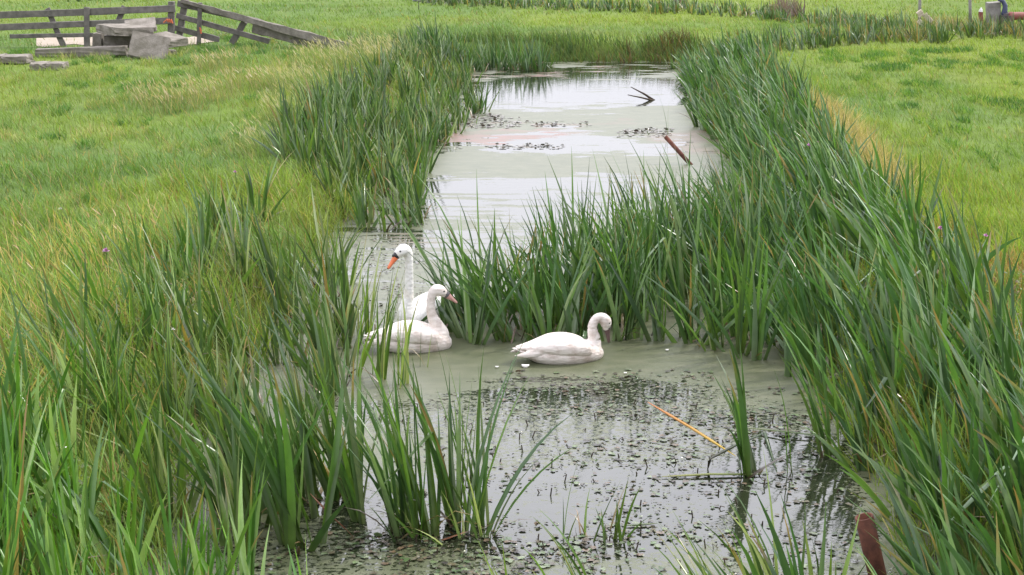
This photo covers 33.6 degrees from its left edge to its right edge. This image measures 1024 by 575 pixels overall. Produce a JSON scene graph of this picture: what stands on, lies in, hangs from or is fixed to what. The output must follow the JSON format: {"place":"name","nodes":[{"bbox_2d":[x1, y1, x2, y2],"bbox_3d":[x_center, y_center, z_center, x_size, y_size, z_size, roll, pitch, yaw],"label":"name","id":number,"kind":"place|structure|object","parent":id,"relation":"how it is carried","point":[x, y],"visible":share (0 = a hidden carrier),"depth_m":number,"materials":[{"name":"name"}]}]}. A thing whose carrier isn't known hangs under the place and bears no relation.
{"place":"outdoors","nodes":[
{"label":"outdoors","id":0,"kind":"place"},
{"bbox_2d":[0,198,193,419],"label":"dry grass","id":1,"kind":"structure","parent":0,"point":[43,252],"depth_m":18.23,"materials":[{"name":"green plant"}]},
{"bbox_2d":[36,36,213,46],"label":"path","id":2,"kind":"structure","parent":0,"point":[52,41],"depth_m":42.55,"materials":[{"name":"beige concrete"}]},
{"bbox_2d":[0,44,305,255],"bbox_3d":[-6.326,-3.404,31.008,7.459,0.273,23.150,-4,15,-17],"label":"grass","id":3,"kind":"structure","parent":0,"point":[68,107],"depth_m":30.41,"materials":[{"name":"green plant"}]},
{"bbox_2d":[21,35,298,140],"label":"grass","id":4,"kind":"structure","parent":0,"point":[54,134],"depth_m":37.33,"materials":[{"name":"green plant"}]},
{"bbox_2d":[119,45,284,117],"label":"tall grass","id":5,"kind":"structure","parent":0,"point":[174,96],"depth_m":31.93,"materials":[{"name":"green plant"}]},
{"bbox_2d":[222,32,434,162],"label":"tall grass","id":6,"kind":"structure","parent":0,"point":[371,48],"depth_m":35.79,"materials":[{"name":"green plant"}]},
{"bbox_2d":[0,0,1023,574],"bbox_3d":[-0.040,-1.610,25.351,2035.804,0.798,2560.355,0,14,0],"label":"ground","id":7,"kind":"structure","parent":0,"point":[202,112],"depth_m":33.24,"materials":[{"name":"green plant"}]},
{"bbox_2d":[29,61,50,70],"bbox_3d":[-10.206,-4.782,36.722,0.401,0.220,0.536,0,14,-2],"label":"concrete slab","id":8,"kind":"object","parent":7,"relation":"on","point":[38,64],"depth_m":36.48,"materials":[{"name":"grey concrete"}]},
{"bbox_2d":[45,61,68,70],"bbox_3d":[-9.839,-4.777,36.728,0.379,0.204,0.539,0,14,2],"label":"concrete slab","id":9,"kind":"object","parent":7,"relation":"on","point":[52,64],"depth_m":36.48,"materials":[{"name":"grey concrete"}]},
{"bbox_2d":[35,45,127,56],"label":"concrete slab","id":10,"kind":"structure","parent":7,"relation":"on","point":[121,50],"depth_m":39.01,"materials":[{"name":"grey concrete"}]},
{"bbox_2d":[0,1,175,46],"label":"wooden gate","id":11,"kind":"structure","parent":7,"relation":"on","point":[87,23],"depth_m":41.22,"materials":[{"name":"grey wood"}]},
{"bbox_2d":[92,32,104,45],"bbox_3d":[-9.785,-5.857,40.166,0.252,0.375,0.431,0,14,0],"label":"concrete slab","id":12,"kind":"object","parent":7,"relation":"on","point":[97,39],"depth_m":39.98,"materials":[{"name":"grey concrete"}]},
{"bbox_2d":[0,246,200,538],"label":"leafy weeds","id":13,"kind":"object","parent":7,"relation":"on","point":[82,466],"visible":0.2,"depth_m":14.05,"materials":[{"name":"green plant"}]},
{"bbox_2d":[103,35,130,47],"bbox_3d":[-9.254,-5.814,39.970,0.689,0.312,0.645,-2,14,-8],"label":"concrete slab","id":14,"kind":"object","parent":7,"relation":"on","point":[109,40],"depth_m":39.67,"materials":[{"name":"grey concrete"}]},
{"bbox_2d":[96,23,153,35],"bbox_3d":[-9.046,-6.013,39.613,1.033,0.212,0.936,-8,18,-39],"label":"concrete slab","id":15,"kind":"object","parent":14,"relation":"on","point":[123,29],"depth_m":39.33,"materials":[{"name":"grey concrete"}]},
{"bbox_2d":[124,17,156,31],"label":"concrete slab","id":16,"kind":"object","parent":15,"relation":"on","point":[149,22],"depth_m":40.09,"materials":[{"name":"grey concrete"}]},
{"bbox_2d":[2,149,289,501],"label":"reeds","id":17,"kind":"object","parent":7,"relation":"on","point":[148,309],"visible":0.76,"depth_m":15.08,"materials":[{"name":"green plant"}]},
{"bbox_2d":[127,31,170,58],"bbox_3d":[-8.293,-5.478,38.763,0.898,0.656,0.169,11,-15,-8],"label":"concrete slab","id":18,"kind":"object","parent":7,"relation":"on","point":[146,45],"depth_m":38.70,"materials":[{"name":"grey concrete"}]},
{"bbox_2d":[0,276,307,574],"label":"reeds","id":19,"kind":"object","parent":7,"relation":"on","point":[58,492],"visible":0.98,"depth_m":10.68,"materials":[{"name":"green plant"}]},
{"bbox_2d":[153,31,187,47],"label":"concrete slab","id":20,"kind":"object","parent":7,"relation":"on","point":[177,40],"depth_m":40.12,"materials":[{"name":"grey concrete"}]},
{"bbox_2d":[171,328,176,366],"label":"pink flower","id":21,"kind":"object","parent":7,"relation":"on","point":[175,344],"visible":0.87,"depth_m":14.83,"materials":[{"name":"white plant"}]},
{"bbox_2d":[73,181,381,554],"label":"reeds","id":22,"kind":"object","parent":7,"relation":"on","point":[342,322],"visible":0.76,"depth_m":15.01,"materials":[{"name":"green plant"}]},
{"bbox_2d":[76,428,146,464],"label":"bent reed","id":23,"kind":"object","parent":22,"relation":"attached to","point":[93,434],"visible":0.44,"depth_m":12.78,"materials":[{"name":"green plant"}]},
{"bbox_2d":[213,24,304,45],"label":"leafy weeds","id":24,"kind":"object","parent":7,"relation":"on","point":[251,31],"visible":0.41,"depth_m":42.63,"materials":[{"name":"green plant"}]},
{"bbox_2d":[175,0,348,48],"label":"broken fence","id":25,"kind":"object","parent":7,"relation":"on","point":[272,30],"visible":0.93,"depth_m":41.46,"materials":[{"name":"grey wood"}]},
{"bbox_2d":[247,27,501,231],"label":"reeds","id":26,"kind":"object","parent":7,"relation":"on","point":[321,107],"visible":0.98,"depth_m":27.17,"materials":[{"name":"green plant"}]},
{"bbox_2d":[342,25,431,49],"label":"reeds","id":27,"kind":"object","parent":7,"relation":"on","point":[374,38],"visible":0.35,"depth_m":40.89,"materials":[{"name":"green plant"}]},
{"bbox_2d":[404,13,557,71],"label":"reeds","id":28,"kind":"object","parent":7,"relation":"on","point":[480,58],"visible":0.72,"depth_m":40.03,"materials":[{"name":"green plant"}]},
{"bbox_2d":[449,24,733,62],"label":"tall grass","id":29,"kind":"structure","parent":7,"relation":"on","point":[563,39],"depth_m":42.31,"materials":[{"name":"green plant"}]},
{"bbox_2d":[419,0,910,28],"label":"reeds","id":30,"kind":"object","parent":7,"relation":"on","point":[673,5],"visible":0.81,"depth_m":50.73,"materials":[{"name":"green plant"}]},
{"bbox_2d":[590,23,831,62],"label":"sorrel","id":31,"kind":"object","parent":7,"relation":"on","point":[662,41],"visible":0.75,"depth_m":42.15,"materials":[{"name":"green plant"}]},
{"bbox_2d":[668,0,804,19],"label":"sorrel","id":32,"kind":"object","parent":7,"relation":"on","point":[792,7],"visible":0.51,"depth_m":50.20,"materials":[{"name":"brown plant"}]},
{"bbox_2d":[670,23,906,263],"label":"reeds","id":33,"kind":"object","parent":7,"relation":"on","point":[748,114],"visible":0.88,"depth_m":26.15,"materials":[{"name":"green plant"}]},
{"bbox_2d":[652,343,1023,574],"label":"reeds","id":34,"kind":"object","parent":7,"relation":"on","point":[950,552],"visible":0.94,"depth_m":10.54,"materials":[{"name":"green plant"}]},
{"bbox_2d":[663,10,1023,68],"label":"reeds","id":35,"kind":"object","parent":7,"relation":"on","point":[864,31],"visible":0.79,"depth_m":42.51,"materials":[{"name":"green plant"}]},
{"bbox_2d":[679,133,1023,556],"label":"reeds","id":36,"kind":"object","parent":7,"relation":"on","point":[906,267],"visible":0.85,"depth_m":14.94,"materials":[{"name":"green plant"}]},
{"bbox_2d":[790,83,935,194],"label":"dry grass","id":37,"kind":"structure","parent":7,"relation":"on","point":[860,134],"depth_m":25.49,"materials":[{"name":"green plant"}]},
{"bbox_2d":[855,512,886,574],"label":"rusty pipe","id":38,"kind":"object","parent":7,"relation":"on","point":[871,550],"visible":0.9,"depth_m":11.29,"materials":[{"name":"metal"}]},
{"bbox_2d":[918,0,920,26],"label":"pole","id":39,"kind":"object","parent":7,"relation":"on","point":[919,4],"visible":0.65,"depth_m":45.49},
{"bbox_2d":[818,44,1023,241],"bbox_3d":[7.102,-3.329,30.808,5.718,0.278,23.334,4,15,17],"label":"grass","id":40,"kind":"structure","parent":7,"relation":"on","point":[924,54],"depth_m":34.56,"materials":[{"name":"green plant"}]},
{"bbox_2d":[887,10,1023,41],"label":"sorrel","id":41,"kind":"object","parent":7,"relation":"on","point":[936,18],"visible":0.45,"depth_m":44.67,"materials":[{"name":"green plant"}]},
{"bbox_2d":[968,0,971,19],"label":"pole","id":42,"kind":"object","parent":7,"relation":"on","point":[970,8],"visible":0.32,"depth_m":45.50,"materials":[{"name":"grey wood"}]},
{"bbox_2d":[920,215,1023,388],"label":"leafy weeds","id":43,"kind":"object","parent":7,"relation":"on","point":[1016,281],"visible":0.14,"depth_m":16.72,"materials":[{"name":"green plant"}]},
{"bbox_2d":[978,7,982,20],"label":"marker stake","id":44,"kind":"object","parent":7,"relation":"on","point":[980,13],"visible":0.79,"depth_m":45.53,"materials":[{"name":"white metal"}]},
{"bbox_2d":[985,1,1000,26],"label":"timber post","id":45,"kind":"object","parent":7,"relation":"on","point":[993,8],"visible":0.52,"depth_m":45.61,"materials":[{"name":"grey wood"}]},
{"bbox_2d":[998,0,1023,28],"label":"water pump","id":46,"kind":"object","parent":7,"relation":"on","point":[1005,13],"visible":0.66,"depth_m":45.48,"materials":[{"name":"metal"}]},
{"bbox_2d":[146,61,938,574],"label":"water","id":47,"kind":"structure","parent":0,"point":[602,103],"depth_m":15.17,"materials":[{"name":"grey liquid"}]},
{"bbox_2d":[132,301,474,555],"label":"reeds","id":48,"kind":"object","parent":47,"relation":"in","point":[282,498],"visible":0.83,"depth_m":12.00,"materials":[{"name":"green plant"}]},
{"bbox_2d":[310,493,348,532],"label":"dead reed","id":49,"kind":"object","parent":47,"relation":"on","point":[321,505],"visible":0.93,"depth_m":11.91,"materials":[{"name":"brown plant"}]},
{"bbox_2d":[356,246,382,340],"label":"reed clump","id":50,"kind":"object","parent":47,"relation":"in","point":[366,312],"visible":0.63,"depth_m":17.06,"materials":[{"name":"green plant"}]},
{"bbox_2d":[349,263,406,379],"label":"reed clump","id":51,"kind":"object","parent":47,"relation":"in","point":[382,360],"visible":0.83,"depth_m":15.73,"materials":[{"name":"green plant"}]},
{"bbox_2d":[349,281,419,388],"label":"reed clump","id":52,"kind":"object","parent":47,"relation":"in","point":[404,373],"visible":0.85,"depth_m":15.54,"materials":[{"name":"green plant"}]},
{"bbox_2d":[343,368,429,537],"bbox_3d":[-0.996,1.165,12.022,0.839,1.474,0.448,11,18,37],"label":"reed clump","id":53,"kind":"object","parent":47,"relation":"in","point":[406,501],"visible":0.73,"depth_m":12.00,"materials":[{"name":"green plant"}]},
{"bbox_2d":[351,231,424,323],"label":"floating leaves","id":54,"kind":"object","parent":47,"relation":"on","point":[384,281],"visible":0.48,"depth_m":19.66,"materials":[{"name":"green plant"}]},
{"bbox_2d":[363,284,457,352],"bbox_3d":[-0.999,0.327,16.704,0.947,0.712,0.422,-2,14,-10],"label":"swan","id":55,"kind":"object","parent":47,"relation":"on","point":[440,339],"visible":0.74,"depth_m":16.64,"materials":[{"name":"white"}]},
{"bbox_2d":[408,322,432,366],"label":"reed clump","id":56,"kind":"object","parent":47,"relation":"in","point":[420,350],"visible":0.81,"depth_m":16.12,"materials":[{"name":"green plant"}]},
{"bbox_2d":[387,244,463,323],"bbox_3d":[-0.842,-0.006,17.514,1.014,0.979,0.431,-9,16,-32],"label":"swan","id":57,"kind":"object","parent":47,"relation":"on","point":[410,300],"visible":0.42,"depth_m":17.34,"materials":[{"name":"white"}]},
{"bbox_2d":[408,249,477,336],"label":"reed clump","id":58,"kind":"object","parent":47,"relation":"in","point":[458,293],"visible":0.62,"depth_m":17.10,"materials":[{"name":"green plant"}]},
{"bbox_2d":[423,246,466,332],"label":"reed clump","id":59,"kind":"object","parent":47,"relation":"in","point":[443,320],"visible":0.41,"depth_m":17.32,"materials":[{"name":"green plant"}]},
{"bbox_2d":[383,470,519,544],"bbox_3d":[-0.382,1.591,12.002,1.082,0.655,0.597,0,14,0],"label":"reed clump","id":60,"kind":"object","parent":47,"relation":"in","point":[476,516],"visible":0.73,"depth_m":11.99,"materials":[{"name":"green plant"}]},
{"bbox_2d":[441,532,464,540],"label":"dead reed","id":61,"kind":"object","parent":47,"relation":"on","point":[451,536],"visible":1,"depth_m":11.99,"materials":[{"name":"brown plant"}]},
{"bbox_2d":[405,336,528,533],"bbox_3d":[-0.321,1.099,12.205,0.942,1.512,0.531,-10,17,-36],"label":"reed clump","id":62,"kind":"object","parent":47,"relation":"in","point":[477,478],"visible":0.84,"depth_m":12.15,"materials":[{"name":"green plant"}]},
{"bbox_2d":[418,212,517,343],"bbox_3d":[-0.422,-0.017,16.965,1.010,1.409,0.678,0,14,0],"label":"reed clump","id":63,"kind":"object","parent":47,"relation":"in","point":[502,324],"visible":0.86,"depth_m":16.93,"materials":[{"name":"green plant"}]},
{"bbox_2d":[451,413,572,535],"bbox_3d":[-0.005,1.389,12.081,0.895,1.012,0.555,0,14,0],"label":"reed clump","id":64,"kind":"object","parent":47,"relation":"in","point":[505,493],"visible":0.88,"depth_m":12.02,"materials":[{"name":"green plant"}]},
{"bbox_2d":[472,511,586,574],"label":"reed clump","id":65,"kind":"object","parent":47,"relation":"in","point":[573,562],"visible":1,"depth_m":11.26,"materials":[{"name":"green plant"}]},
{"bbox_2d":[254,368,859,574],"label":"floating leaves","id":66,"kind":"object","parent":47,"relation":"on","point":[358,540],"visible":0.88,"depth_m":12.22,"materials":[{"name":"green plant"}]},
{"bbox_2d":[510,313,610,364],"bbox_3d":[0.480,0.514,16.354,0.992,0.507,0.439,-3,14,-14],"label":"swan","id":67,"kind":"object","parent":47,"relation":"on","point":[557,348],"visible":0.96,"depth_m":16.23,"materials":[{"name":"white"}]},
{"bbox_2d":[452,113,674,148],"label":"floating leaves","id":68,"kind":"object","parent":47,"relation":"on","point":[495,117],"visible":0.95,"depth_m":31.19,"materials":[{"name":"green plant"}]},
{"bbox_2d":[390,133,820,355],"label":"reeds","id":69,"kind":"object","parent":47,"relation":"in","point":[625,279],"visible":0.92,"depth_m":17.53,"materials":[{"name":"green plant"}]},
{"bbox_2d":[563,460,649,551],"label":"reed clump","id":70,"kind":"object","parent":47,"relation":"in","point":[617,531],"visible":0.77,"depth_m":11.98,"materials":[{"name":"green plant"}]},
{"bbox_2d":[377,399,838,567],"bbox_3d":[0.671,1.444,13.286,3.640,0.104,3.688,0,14,0],"label":"duckweed","id":71,"kind":"object","parent":47,"relation":"on","point":[637,543],"visible":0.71,"depth_m":12.90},
{"bbox_2d":[629,87,654,100],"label":"fallen branch","id":72,"kind":"object","parent":47,"relation":"on","point":[649,98],"visible":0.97,"depth_m":34.83,"materials":[{"name":"grey wood"}]},
{"bbox_2d":[627,523,656,525],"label":"floating reed","id":73,"kind":"object","parent":47,"relation":"on","point":[642,524],"visible":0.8,"depth_m":12.23,"materials":[{"name":"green plant"}]},
{"bbox_2d":[664,135,692,164],"bbox_3d":[2.791,-2.066,27.280,0.754,0.728,0.068,6,15,24],"label":"rusty pipe","id":74,"kind":"object","parent":47,"relation":"in","point":[674,146],"visible":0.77,"depth_m":27.28,"materials":[{"name":"metal"}]},
{"bbox_2d":[659,269,714,340],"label":"reed clump","id":75,"kind":"object","parent":47,"relation":"in","point":[687,316],"visible":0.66,"depth_m":17.03,"materials":[{"name":"green plant"}]},
{"bbox_2d":[648,402,735,455],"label":"dead leaf","id":76,"kind":"object","parent":47,"relation":"on","point":[691,428],"visible":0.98,"depth_m":14.08,"materials":[{"name":"brown plant"}]},
{"bbox_2d":[657,276,742,350],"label":"reed clump","id":77,"kind":"object","parent":47,"relation":"in","point":[709,329],"visible":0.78,"depth_m":16.67,"materials":[{"name":"green plant"}]},
{"bbox_2d":[662,473,761,476],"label":"floating reed","id":78,"kind":"object","parent":47,"relation":"on","point":[701,474],"visible":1,"depth_m":13.22,"materials":[{"name":"green plant"}]},
{"bbox_2d":[604,450,865,574],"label":"reeds","id":79,"kind":"object","parent":47,"relation":"in","point":[759,561],"visible":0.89,"depth_m":10.53,"materials":[{"name":"green plant"}]},
{"bbox_2d":[707,432,776,471],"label":"bent reed","id":80,"kind":"object","parent":47,"relation":"on","point":[751,438],"visible":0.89,"depth_m":13.42,"materials":[{"name":"green plant"}]},
{"bbox_2d":[710,335,790,478],"bbox_3d":[1.892,0.929,13.137,0.662,1.404,1.019,0,14,0],"label":"reed clump","id":81,"kind":"object","parent":47,"relation":"in","point":[739,415],"visible":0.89,"depth_m":13.06,"materials":[{"name":"green plant"}]},
{"bbox_2d":[774,370,792,474],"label":"reed clump","id":82,"kind":"object","parent":47,"relation":"in","point":[787,458],"visible":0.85,"depth_m":13.26,"materials":[{"name":"green plant"}]},
{"bbox_2d":[749,428,825,436],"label":"floating reed","id":83,"kind":"object","parent":47,"relation":"on","point":[782,431],"visible":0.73,"depth_m":14.18,"materials":[{"name":"green plant"}]},
{"bbox_2d":[771,318,839,457],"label":"reed clump","id":84,"kind":"object","parent":47,"relation":"in","point":[815,426],"visible":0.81,"depth_m":13.62,"materials":[{"name":"green plant"}]},
{"bbox_2d":[817,347,895,471],"bbox_3d":[2.710,1.001,13.323,0.705,1.171,0.449,-10,17,-35],"label":"reed clump","id":85,"kind":"object","parent":47,"relation":"in","point":[849,428],"visible":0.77,"depth_m":13.34,"materials":[{"name":"green plant"}]},
{"bbox_2d":[791,67,1023,250],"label":"tall grass","id":86,"kind":"structure","parent":0,"point":[960,188],"depth_m":22.30,"materials":[{"name":"green plant"}]},
{"bbox_2d":[922,208,1023,334],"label":"dry grass","id":87,"kind":"structure","parent":0,"point":[1021,256],"depth_m":18.14,"materials":[{"name":"green plant"}]},
{"bbox_3d":[-11.156,-5.003,37.955,0.938,0.146,0.422,0,14,0],"label":"timber bearer","id":88,"kind":"object","parent":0,"visible":0},
{"bbox_2d":[0,54,32,63],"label":"concrete slab","id":89,"kind":"object","parent":88,"relation":"on","point":[18,58],"depth_m":37.60,"materials":[{"name":"grey concrete"}]},
{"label":"broken board","id":90,"kind":"object","parent":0,"visible":0},
{"bbox_2d":[916,9,923,17],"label":"broken board","id":91,"kind":"object","parent":90,"relation":"on","point":[920,13],"visible":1,"depth_m":45.34,"materials":[{"name":"beige wood"}]},
{"bbox_2d":[923,13,932,23],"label":"broken board","id":92,"kind":"object","parent":90,"relation":"on","point":[927,16],"visible":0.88,"depth_m":45.37,"materials":[{"name":"beige wood"}]}
]}

